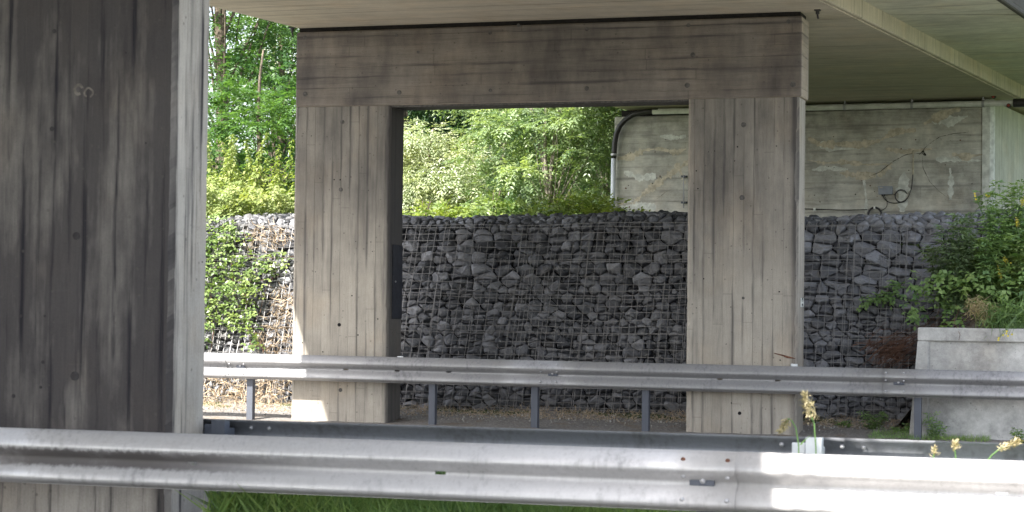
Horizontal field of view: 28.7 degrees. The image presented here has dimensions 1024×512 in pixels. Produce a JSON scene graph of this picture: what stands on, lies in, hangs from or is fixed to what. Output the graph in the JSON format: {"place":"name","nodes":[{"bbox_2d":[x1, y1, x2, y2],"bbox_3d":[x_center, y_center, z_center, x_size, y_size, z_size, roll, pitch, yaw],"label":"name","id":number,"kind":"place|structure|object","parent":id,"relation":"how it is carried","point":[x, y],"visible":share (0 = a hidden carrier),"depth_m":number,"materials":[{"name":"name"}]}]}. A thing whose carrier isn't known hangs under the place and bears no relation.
{"place":"outdoors","nodes":[
{"label":"outdoors","id":0,"kind":"place"},
{"bbox_2d":[208,7,435,155],"label":"sky","id":1,"kind":"structure","parent":0,"point":[212,41],"materials":[{"name":"white"}]},
{"bbox_2d":[202,490,736,511],"bbox_3d":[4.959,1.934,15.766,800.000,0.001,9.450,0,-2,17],"label":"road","id":2,"kind":"structure","parent":0,"point":[204,498],"depth_m":15.04,"materials":[{"name":"grey asphalt"}]},
{"bbox_2d":[204,200,919,424],"bbox_3d":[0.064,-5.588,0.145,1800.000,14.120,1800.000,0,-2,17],"label":"ground","id":3,"kind":"structure","parent":0,"point":[628,416],"depth_m":24.83,"materials":[{"name":"soil"}]},
{"bbox_2d":[0,0,209,511],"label":"portal pier","id":4,"kind":"structure","parent":3,"relation":"on","point":[103,143],"depth_m":12.01,"materials":[{"name":"concrete"}]},
{"bbox_2d":[207,129,219,215],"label":"nettle","id":5,"kind":"object","parent":3,"relation":"on","point":[208,165],"visible":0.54,"depth_m":28.94,"materials":[{"name":"green plant"}]},
{"bbox_2d":[217,159,229,189],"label":"nettle","id":6,"kind":"object","parent":3,"relation":"on","point":[223,175],"visible":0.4,"depth_m":29.37,"materials":[{"name":"green plant"}]},
{"bbox_2d":[218,137,237,207],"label":"nettle","id":7,"kind":"object","parent":3,"relation":"on","point":[234,141],"visible":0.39,"depth_m":29.11,"materials":[{"name":"green plant"}]},
{"bbox_2d":[219,141,237,185],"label":"nettle","id":8,"kind":"object","parent":3,"relation":"on","point":[225,152],"visible":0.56,"depth_m":28.95,"materials":[{"name":"green plant"}]},
{"bbox_2d":[222,145,238,189],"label":"nettle","id":9,"kind":"object","parent":3,"relation":"on","point":[229,165],"visible":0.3,"depth_m":29.33,"materials":[{"name":"green plant"}]},
{"bbox_2d":[225,137,245,213],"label":"nettle","id":10,"kind":"object","parent":3,"relation":"on","point":[234,162],"visible":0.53,"depth_m":29.03,"materials":[{"name":"green plant"}]},
{"bbox_2d":[229,162,250,212],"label":"nettle","id":11,"kind":"object","parent":3,"relation":"on","point":[237,172],"visible":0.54,"depth_m":28.82,"materials":[{"name":"green plant"}]},
{"bbox_2d":[235,168,253,214],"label":"nettle","id":12,"kind":"object","parent":3,"relation":"on","point":[247,176],"visible":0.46,"depth_m":28.74,"materials":[{"name":"green plant"}]},
{"bbox_2d":[244,140,255,211],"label":"nettle","id":13,"kind":"object","parent":3,"relation":"on","point":[247,150],"visible":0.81,"depth_m":28.70,"materials":[{"name":"green plant"}]},
{"bbox_2d":[207,49,295,212],"bbox_3d":[-4.771,-1.931,37.526,3.832,3.995,3.554,-1,-2,43],"label":"maple tree","id":14,"kind":"object","parent":3,"relation":"on","point":[239,92],"visible":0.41,"depth_m":37.31,"materials":[{"name":"green plant"}]},
{"bbox_2d":[207,6,298,184],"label":"maple tree","id":15,"kind":"object","parent":3,"relation":"on","point":[218,18],"visible":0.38,"depth_m":40.75,"materials":[{"name":"green plant"}]},
{"bbox_2d":[211,11,295,198],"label":"willow tree","id":16,"kind":"object","parent":3,"relation":"on","point":[261,88],"visible":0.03,"depth_m":54.54,"materials":[{"name":"green plant"}]},
{"bbox_2d":[245,151,261,189],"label":"nettle","id":17,"kind":"object","parent":3,"relation":"on","point":[254,167],"visible":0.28,"depth_m":29.21,"materials":[{"name":"green plant"}]},
{"bbox_2d":[209,10,299,205],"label":"maple tree","id":18,"kind":"object","parent":3,"relation":"on","point":[248,20],"visible":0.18,"depth_m":46.44,"materials":[{"name":"green plant"}]},
{"bbox_2d":[259,157,270,204],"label":"nettle","id":19,"kind":"object","parent":3,"relation":"on","point":[266,168],"visible":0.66,"depth_m":28.90,"materials":[{"name":"green plant"}]},
{"bbox_2d":[263,161,274,207],"bbox_3d":[-3.490,-0.889,28.903,0.380,1.001,0.344,0,-2,17],"label":"willowherb","id":20,"kind":"object","parent":3,"relation":"on","point":[270,166],"visible":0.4,"depth_m":28.86,"materials":[{"name":"green plant"}]},
{"bbox_2d":[266,147,282,210],"bbox_3d":[-3.401,-0.972,28.683,0.356,1.156,0.353,0,-2,17],"label":"willowherb","id":21,"kind":"object","parent":3,"relation":"on","point":[280,154],"visible":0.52,"depth_m":28.62,"materials":[{"name":"green plant"}]},
{"bbox_2d":[272,144,287,201],"bbox_3d":[-3.341,-0.998,28.859,0.331,1.219,0.311,1,-1,4],"label":"willowherb","id":22,"kind":"object","parent":3,"relation":"on","point":[280,164],"visible":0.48,"depth_m":28.82,"materials":[{"name":"green plant"}]},
{"bbox_2d":[270,158,289,212],"bbox_3d":[-3.294,-0.903,28.658,0.377,1.021,0.354,1,-2,-17],"label":"willowherb","id":23,"kind":"object","parent":3,"relation":"on","point":[281,178],"visible":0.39,"depth_m":28.69,"materials":[{"name":"green plant"}]},
{"bbox_2d":[271,161,291,213],"bbox_3d":[-3.398,-0.879,29.110,0.356,1.039,0.338,2,-2,-32],"label":"willowherb","id":24,"kind":"object","parent":3,"relation":"on","point":[284,179],"visible":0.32,"depth_m":29.11,"materials":[{"name":"green plant"}]},
{"bbox_2d":[282,140,294,212],"bbox_3d":[-3.283,-1.052,29.090,0.327,1.340,0.343,2,-2,-40],"label":"willowherb","id":25,"kind":"object","parent":3,"relation":"on","point":[291,173],"visible":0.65,"depth_m":29.07,"materials":[{"name":"green plant"}]},
{"bbox_2d":[286,160,294,205],"bbox_3d":[-3.120,-0.887,28.816,0.353,1.001,0.321,0,-2,17],"label":"willowherb","id":26,"kind":"object","parent":3,"relation":"on","point":[293,172],"visible":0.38,"depth_m":28.81,"materials":[{"name":"green plant"}]},
{"bbox_2d":[287,175,294,208],"bbox_3d":[-3.122,-0.963,28.652,0.364,1.142,0.386,2,-2,-39],"label":"willowherb","id":27,"kind":"object","parent":3,"relation":"on","point":[292,192],"visible":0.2,"depth_m":28.61,"materials":[{"name":"green plant"}]},
{"bbox_2d":[207,110,616,203],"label":"woodland","id":28,"kind":"object","parent":3,"relation":"on","point":[289,182],"depth_m":59.55,"materials":[{"name":"green plant"}]},
{"bbox_2d":[403,185,488,214],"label":"elder shrub","id":29,"kind":"object","parent":3,"relation":"on","point":[441,196],"visible":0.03,"depth_m":38.85,"materials":[{"name":"green plant"}]},
{"bbox_2d":[402,197,496,217],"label":"elder shrub","id":30,"kind":"object","parent":3,"relation":"on","point":[422,211],"visible":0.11,"depth_m":31.16,"materials":[{"name":"green plant"}]},
{"bbox_2d":[402,116,503,216],"bbox_3d":[-1.512,-1.306,37.950,3.195,2.793,2.914,0,-2,17],"label":"willow tree","id":31,"kind":"object","parent":3,"relation":"on","point":[415,188],"visible":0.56,"depth_m":37.47,"materials":[{"name":"green plant"}]},
{"bbox_2d":[403,109,511,213],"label":"maple tree","id":32,"kind":"object","parent":3,"relation":"on","point":[427,115],"visible":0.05,"depth_m":49.64,"materials":[{"name":"green plant"}]},
{"bbox_2d":[441,187,553,216],"bbox_3d":[-0.151,-0.404,31.428,2.120,1.367,2.684,2,-2,-31],"label":"elder shrub","id":33,"kind":"object","parent":3,"relation":"on","point":[509,207],"visible":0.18,"depth_m":31.31,"materials":[{"name":"green plant"}]},
{"bbox_2d":[414,110,581,208],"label":"maple tree","id":34,"kind":"object","parent":3,"relation":"on","point":[467,124],"visible":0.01,"depth_m":52.51,"materials":[{"name":"green plant"}]},
{"bbox_2d":[425,109,594,211],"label":"ash tree","id":35,"kind":"object","parent":3,"relation":"on","point":[524,153],"visible":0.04,"depth_m":40.05,"materials":[{"name":"green plant"}]},
{"bbox_2d":[436,107,627,213],"bbox_3d":[0.635,-2.029,36.725,4.016,4.242,3.368,0,-2,17],"label":"ash tree","id":36,"kind":"object","parent":3,"relation":"on","point":[568,138],"visible":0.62,"depth_m":36.33,"materials":[{"name":"green plant"}]},
{"bbox_2d":[292,12,808,434],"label":"portal pier","id":37,"kind":"structure","parent":3,"relation":"on","point":[737,84],"depth_m":23.41,"materials":[{"name":"concrete"}]},
{"bbox_2d":[209,0,1023,114],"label":"bridge deck","id":38,"kind":"structure","parent":37,"relation":"on","point":[875,51],"depth_m":24.53,"materials":[{"name":"concrete"}]},
{"bbox_2d":[610,96,1023,207],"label":"drain pipe","id":39,"kind":"object","parent":38,"relation":"attached to","point":[1018,102],"visible":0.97,"depth_m":32.19,"materials":[{"name":"grey plastic"}]},
{"bbox_2d":[814,9,820,18],"bbox_3d":[3.444,-2.722,22.542,0.070,0.108,0.070,0,-2,17],"label":"drip spout","id":40,"kind":"object","parent":38,"relation":"attached to","point":[817,11],"visible":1,"depth_m":22.52,"materials":[{"name":"black plastic"}]},
{"bbox_2d":[490,109,626,201],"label":"maple tree","id":41,"kind":"object","parent":3,"relation":"on","point":[559,165],"visible":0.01,"depth_m":49.37,"materials":[{"name":"green plant"}]},
{"bbox_2d":[495,108,623,213],"bbox_3d":[1.824,-2.323,39.327,4.427,4.610,3.753,0,-2,17],"label":"ash tree","id":42,"kind":"object","parent":3,"relation":"on","point":[603,177],"visible":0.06,"depth_m":39.20,"materials":[{"name":"green plant"}]},
{"bbox_2d":[524,185,650,214],"bbox_3d":[0.993,-0.490,31.539,2.656,1.285,2.062,0,-2,36],"label":"elder shrub","id":43,"kind":"object","parent":3,"relation":"on","point":[587,206],"visible":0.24,"depth_m":31.49,"materials":[{"name":"green plant"}]},
{"bbox_2d":[203,204,1023,421],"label":"gabion wall","id":44,"kind":"structure","parent":3,"relation":"on","point":[603,287],"depth_m":25.54,"materials":[{"name":"stone"}]},
{"bbox_2d":[221,160,231,216],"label":"nettle","id":45,"kind":"object","parent":44,"relation":"on","point":[227,168],"visible":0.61,"depth_m":28.53,"materials":[{"name":"green plant"}]},
{"bbox_2d":[221,134,237,215],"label":"nettle","id":46,"kind":"object","parent":44,"relation":"on","point":[232,159],"visible":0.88,"depth_m":28.60,"materials":[{"name":"green plant"}]},
{"bbox_2d":[232,158,252,212],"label":"nettle","id":47,"kind":"object","parent":44,"relation":"on","point":[244,172],"visible":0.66,"depth_m":28.54,"materials":[{"name":"green plant"}]},
{"bbox_2d":[204,201,293,351],"bbox_3d":[-3.852,0.248,26.826,1.774,2.513,1.030,0,-2,30],"label":"bramble","id":48,"kind":"object","parent":44,"relation":"on","point":[240,290],"visible":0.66,"depth_m":26.86,"materials":[{"name":"green plant"}]},
{"bbox_2d":[206,174,294,217],"bbox_3d":[-3.841,-0.825,28.002,1.786,0.882,1.157,0,-2,17],"label":"bramble","id":49,"kind":"object","parent":44,"relation":"on","point":[248,199],"visible":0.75,"depth_m":27.74,"materials":[{"name":"green plant"}]},
{"bbox_2d":[252,176,264,208],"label":"nettle","id":50,"kind":"object","parent":44,"relation":"on","point":[256,181],"visible":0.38,"depth_m":28.48,"materials":[{"name":"green plant"}]},
{"bbox_2d":[248,133,270,207],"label":"nettle","id":51,"kind":"object","parent":44,"relation":"on","point":[258,164],"visible":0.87,"depth_m":28.45,"materials":[{"name":"green plant"}]},
{"bbox_2d":[265,170,280,213],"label":"nettle","id":52,"kind":"object","parent":44,"relation":"on","point":[276,179],"visible":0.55,"depth_m":28.35,"materials":[{"name":"green plant"}]},
{"bbox_2d":[856,279,906,311],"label":"bramble","id":53,"kind":"object","parent":44,"relation":"on","point":[877,300],"visible":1,"depth_m":24.29,"materials":[{"name":"green plant"}]},
{"bbox_2d":[615,99,1023,217],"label":"abutment","id":54,"kind":"object","parent":3,"relation":"on","point":[854,159],"visible":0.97,"depth_m":32.26,"materials":[{"name":"concrete"}]},
{"bbox_2d":[681,175,686,207],"bbox_3d":[2.870,-1.072,33.396,0.088,0.546,0.090,0,-2,23],"label":"wall handle","id":55,"kind":"object","parent":54,"relation":"attached to","point":[683,202],"visible":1,"depth_m":33.36,"materials":[{"name":"grey metal"}]},
{"bbox_2d":[805,197,887,214],"bbox_3d":[5.322,-0.774,32.339,1.506,0.355,0.065,0,-2,23],"label":"cable","id":56,"kind":"object","parent":54,"relation":"attached to","point":[868,213],"visible":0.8,"depth_m":32.15,"materials":[{"name":"black plastic"}]},
{"bbox_2d":[878,186,892,195],"bbox_3d":[5.984,-1.038,32.053,0.233,0.164,0.074,0,-2,23],"label":"junction box","id":57,"kind":"object","parent":54,"relation":"attached to","point":[885,190],"visible":1,"depth_m":32.03,"materials":[{"name":"grey plastic"}]},
{"bbox_2d":[883,150,913,203],"bbox_3d":[6.178,-1.262,31.992,0.508,0.845,0.030,0,-2,24],"label":"cable","id":58,"kind":"object","parent":54,"relation":"attached to","point":[911,185],"visible":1,"depth_m":31.91,"materials":[{"name":"black plastic"}]},
{"bbox_2d":[909,327,1023,439],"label":"retaining block","id":59,"kind":"structure","parent":3,"relation":"on","point":[946,348],"depth_m":22.11,"materials":[{"name":"concrete"}]},
{"bbox_2d":[962,294,1000,326],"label":"dry grass tuft","id":60,"kind":"object","parent":59,"relation":"on","point":[978,303],"visible":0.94,"depth_m":22.31,"materials":[{"name":"beige plant"}]},
{"bbox_2d":[976,290,1023,338],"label":"grass tuft","id":61,"kind":"object","parent":59,"relation":"on","point":[998,321],"visible":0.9,"depth_m":22.12,"materials":[{"name":"green plant"}]},
{"bbox_2d":[176,471,1007,511],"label":"grass","id":62,"kind":"structure","parent":0,"point":[223,501],"depth_m":11.01,"materials":[{"name":"green plant"}]},
{"bbox_2d":[203,401,1023,443],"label":"verge","id":63,"kind":"structure","parent":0,"point":[856,432],"depth_m":23.82,"materials":[{"name":"soil"}]},
{"bbox_2d":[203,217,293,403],"bbox_3d":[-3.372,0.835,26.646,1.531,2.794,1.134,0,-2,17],"label":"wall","id":64,"kind":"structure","parent":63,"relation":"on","point":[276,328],"depth_m":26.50,"materials":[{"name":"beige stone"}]},
{"bbox_2d":[203,400,909,433],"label":"pebbles","id":65,"kind":"object","parent":63,"relation":"on","point":[547,418],"visible":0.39,"depth_m":24.41,"materials":[{"name":"stone"}]},
{"bbox_2d":[203,396,909,428],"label":"dry litter","id":66,"kind":"object","parent":63,"relation":"on","point":[529,416],"visible":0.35,"depth_m":24.63,"materials":[{"name":"plant"}]},
{"bbox_2d":[204,352,1023,439],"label":"crash barrier","id":67,"kind":"object","parent":63,"relation":"on","point":[918,385],"visible":0.91,"depth_m":22.97,"materials":[{"name":"metal"}]},
{"bbox_2d":[834,420,851,427],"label":"weed","id":68,"kind":"object","parent":63,"relation":"on","point":[843,423],"visible":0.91,"depth_m":23.25,"materials":[{"name":"green plant"}]},
{"bbox_2d":[856,410,888,428],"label":"weed","id":69,"kind":"object","parent":63,"relation":"on","point":[877,423],"visible":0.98,"depth_m":22.95,"materials":[{"name":"green plant"}]},
{"bbox_2d":[889,423,909,432],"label":"weed","id":70,"kind":"object","parent":63,"relation":"on","point":[898,428],"visible":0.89,"depth_m":22.55,"materials":[{"name":"green plant"}]},
{"bbox_2d":[866,427,990,441],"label":"verge grass","id":71,"kind":"structure","parent":63,"relation":"on","point":[878,435],"depth_m":22.03,"materials":[{"name":"green plant"}]},
{"bbox_2d":[922,411,949,439],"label":"weed","id":72,"kind":"object","parent":63,"relation":"on","point":[935,431],"visible":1,"depth_m":22.03,"materials":[{"name":"green plant"}]},
{"bbox_2d":[1010,427,1023,442],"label":"weed","id":73,"kind":"object","parent":63,"relation":"on","point":[1014,434],"visible":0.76,"depth_m":21.70,"materials":[{"name":"green plant"}]},
{"bbox_2d":[929,445,939,457],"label":"seeding grass","id":74,"kind":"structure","parent":0,"point":[933,450],"depth_m":10.30,"materials":[{"name":"yellow plant"}]},
{"bbox_2d":[951,437,960,458],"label":"seeding grass","id":75,"kind":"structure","parent":0,"point":[955,444],"depth_m":10.26,"materials":[{"name":"beige plant"}]},
{"bbox_2d":[893,309,1023,426],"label":"bank","id":76,"kind":"structure","parent":0,"point":[972,324],"depth_m":23.14,"materials":[{"name":"soil"}]},
{"bbox_2d":[851,308,975,368],"bbox_3d":[4.775,0.929,23.304,1.649,0.892,0.478,0,-2,29],"label":"dead brushwood","id":77,"kind":"object","parent":76,"relation":"on","point":[894,350],"visible":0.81,"depth_m":23.41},
{"bbox_2d":[914,240,973,319],"bbox_3d":[4.977,0.279,23.055,0.645,0.918,0.532,0,-2,37],"label":"weed","id":78,"kind":"object","parent":76,"relation":"on","point":[939,263],"visible":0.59,"depth_m":23.06,"materials":[{"name":"green plant"}]},
{"bbox_2d":[930,211,984,325],"bbox_3d":[5.091,0.155,22.856,0.539,1.338,0.703,-1,-2,43],"label":"weed","id":79,"kind":"object","parent":76,"relation":"on","point":[960,264],"visible":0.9,"depth_m":22.83,"materials":[{"name":"green plant"}]},
{"bbox_2d":[899,264,1023,339],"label":"bramble","id":80,"kind":"object","parent":76,"relation":"on","point":[958,282],"visible":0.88,"depth_m":22.71,"materials":[{"name":"green plant"}]},
{"bbox_2d":[955,223,989,309],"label":"weed","id":81,"kind":"object","parent":76,"relation":"on","point":[971,255],"visible":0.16,"depth_m":23.26,"materials":[{"name":"green plant"}]},
{"bbox_2d":[974,193,992,239],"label":"ragwort","id":82,"kind":"object","parent":76,"relation":"on","point":[982,212],"visible":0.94,"depth_m":22.95,"materials":[{"name":"yellow plant"}]},
{"bbox_2d":[963,239,1010,318],"bbox_3d":[5.435,0.309,22.955,0.609,1.033,0.494,0,-2,17],"label":"weed","id":83,"kind":"object","parent":76,"relation":"on","point":[987,269],"visible":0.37,"depth_m":22.90,"materials":[{"name":"green plant"}]},
{"bbox_2d":[970,305,1003,327],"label":"bank grass","id":84,"kind":"structure","parent":76,"relation":"on","point":[978,316],"depth_m":22.75,"materials":[{"name":"green plant"}]},
{"bbox_2d":[971,205,1013,308],"bbox_3d":[5.505,0.028,22.818,0.534,1.225,0.724,0,-2,17],"label":"weed","id":85,"kind":"object","parent":76,"relation":"on","point":[988,260],"visible":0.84,"depth_m":22.75,"materials":[{"name":"green plant"}]},
{"bbox_2d":[972,190,1023,300],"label":"weed","id":86,"kind":"object","parent":76,"relation":"on","point":[996,210],"visible":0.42,"depth_m":22.98,"materials":[{"name":"green plant"}]},
{"bbox_2d":[983,179,1023,262],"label":"weed","id":87,"kind":"object","parent":76,"relation":"on","point":[1013,191],"visible":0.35,"depth_m":23.05,"materials":[{"name":"green plant"}]},
{"bbox_2d":[985,219,1023,311],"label":"weed","id":88,"kind":"object","parent":76,"relation":"on","point":[1014,243],"visible":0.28,"depth_m":22.88,"materials":[{"name":"green plant"}]},
{"bbox_2d":[998,317,1015,340],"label":"ragwort","id":89,"kind":"object","parent":76,"relation":"on","point":[1010,323],"visible":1,"depth_m":21.88,"materials":[{"name":"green plant"}]},
{"bbox_2d":[990,196,1023,272],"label":"weed","id":90,"kind":"object","parent":76,"relation":"on","point":[1016,214],"visible":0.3,"depth_m":22.99,"materials":[{"name":"green plant"}]},
{"bbox_2d":[992,236,1023,317],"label":"weed","id":91,"kind":"object","parent":76,"relation":"on","point":[1017,258],"visible":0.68,"depth_m":22.61,"materials":[{"name":"green plant"}]},
{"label":"median strip","id":92,"kind":"structure","parent":0,"visible":0},
{"bbox_2d":[0,427,1023,511],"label":"crash barrier","id":93,"kind":"object","parent":92,"relation":"on","point":[673,479],"visible":1,"depth_m":10.45,"materials":[{"name":"metal"}]},
{"bbox_2d":[203,419,1023,511],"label":"crash barrier","id":94,"kind":"object","parent":92,"relation":"on","point":[775,444],"visible":0.38,"depth_m":11.58,"materials":[{"name":"metal"}]},
{"bbox_2d":[775,417,810,453],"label":"seeding grass","id":95,"kind":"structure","parent":92,"relation":"on","point":[784,425],"depth_m":10.52,"materials":[{"name":"beige plant"}]},
{"bbox_2d":[799,389,817,453],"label":"seeding grass","id":96,"kind":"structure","parent":92,"relation":"on","point":[808,404],"depth_m":10.54,"materials":[{"name":"beige plant"}]},
{"bbox_2d":[987,437,1022,459],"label":"seeding grass","id":97,"kind":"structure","parent":92,"relation":"on","point":[1015,443],"depth_m":10.18,"materials":[{"name":"yellow plant"}]}
]}

